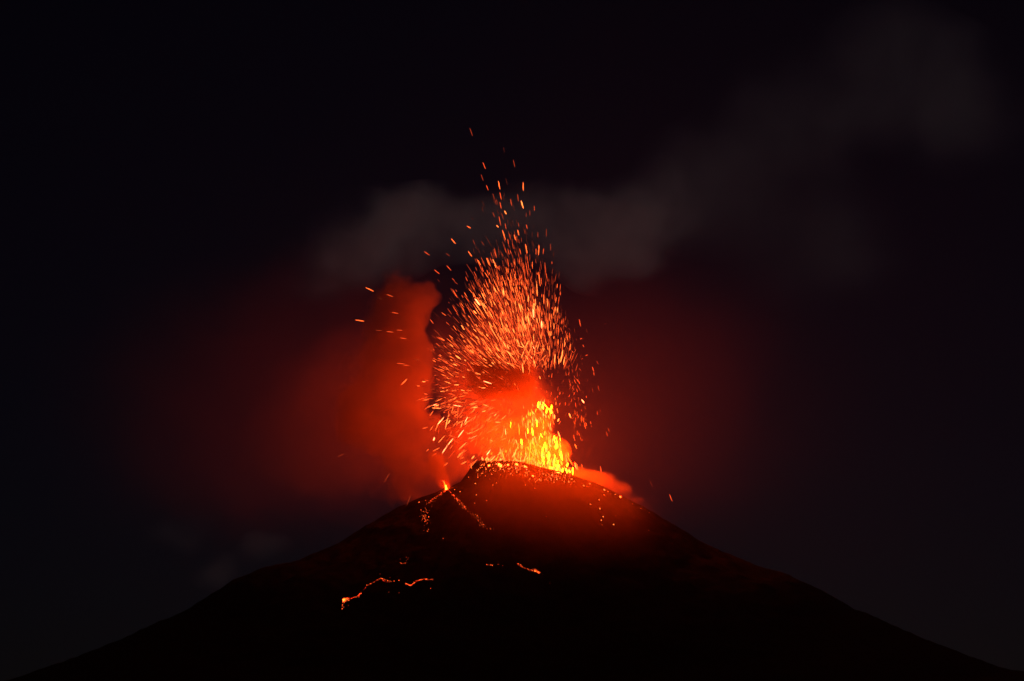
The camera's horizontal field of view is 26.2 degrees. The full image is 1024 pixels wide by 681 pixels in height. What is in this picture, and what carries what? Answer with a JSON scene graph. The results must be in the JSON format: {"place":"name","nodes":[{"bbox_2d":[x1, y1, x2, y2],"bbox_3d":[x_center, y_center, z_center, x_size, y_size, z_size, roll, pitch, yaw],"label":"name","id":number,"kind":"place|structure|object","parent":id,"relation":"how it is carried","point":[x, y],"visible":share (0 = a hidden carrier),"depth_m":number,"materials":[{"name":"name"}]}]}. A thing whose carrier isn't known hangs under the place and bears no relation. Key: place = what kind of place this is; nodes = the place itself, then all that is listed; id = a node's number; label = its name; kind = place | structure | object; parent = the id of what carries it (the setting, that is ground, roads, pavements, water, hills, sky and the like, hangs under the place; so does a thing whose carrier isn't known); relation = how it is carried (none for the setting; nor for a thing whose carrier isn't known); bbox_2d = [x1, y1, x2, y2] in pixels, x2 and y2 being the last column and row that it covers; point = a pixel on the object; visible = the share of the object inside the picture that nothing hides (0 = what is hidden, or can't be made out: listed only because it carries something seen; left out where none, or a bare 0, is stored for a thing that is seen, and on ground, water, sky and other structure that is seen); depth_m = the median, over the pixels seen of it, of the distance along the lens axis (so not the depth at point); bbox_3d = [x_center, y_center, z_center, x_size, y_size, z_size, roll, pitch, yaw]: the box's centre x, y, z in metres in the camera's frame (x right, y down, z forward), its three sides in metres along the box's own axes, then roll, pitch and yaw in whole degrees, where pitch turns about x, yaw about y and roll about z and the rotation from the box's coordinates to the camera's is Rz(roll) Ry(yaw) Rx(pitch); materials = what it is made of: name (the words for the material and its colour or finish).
{"place":"outdoors","nodes":[
{"label":"outdoors","id":0,"kind":"place"},
{"bbox_2d":[0,0,1023,680],"label":"sky","id":1,"kind":"structure","parent":0,"point":[794,228],"materials":[{"name":"black"}]},
{"bbox_2d":[5,460,1023,680],"bbox_3d":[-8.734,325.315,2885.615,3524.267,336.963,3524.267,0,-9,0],"label":"volcano","id":2,"kind":"structure","parent":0,"point":[634,592],"depth_m":2596.92},
{"bbox_2d":[342,578,391,602],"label":"lava flow","id":3,"kind":"object","parent":2,"relation":"on","point":[344,599],"visible":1,"depth_m":2616.50,"materials":[{"name":"orange liquid"}]},
{"bbox_2d":[422,491,444,529],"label":"lava flow","id":4,"kind":"object","parent":2,"relation":"on","point":[429,510],"visible":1,"depth_m":2799.47,"materials":[{"name":"orange liquid"}]},
{"bbox_2d":[448,490,483,525],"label":"lava flow","id":5,"kind":"object","parent":2,"relation":"on","point":[466,508],"visible":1,"depth_m":2789.47,"materials":[{"name":"orange liquid"}]},
{"bbox_2d":[416,195,608,482],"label":"lava sparks","id":6,"kind":"object","parent":2,"relation":"on","point":[536,345],"visible":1,"depth_m":2931.14,"materials":[{"name":"orange"}]}
]}

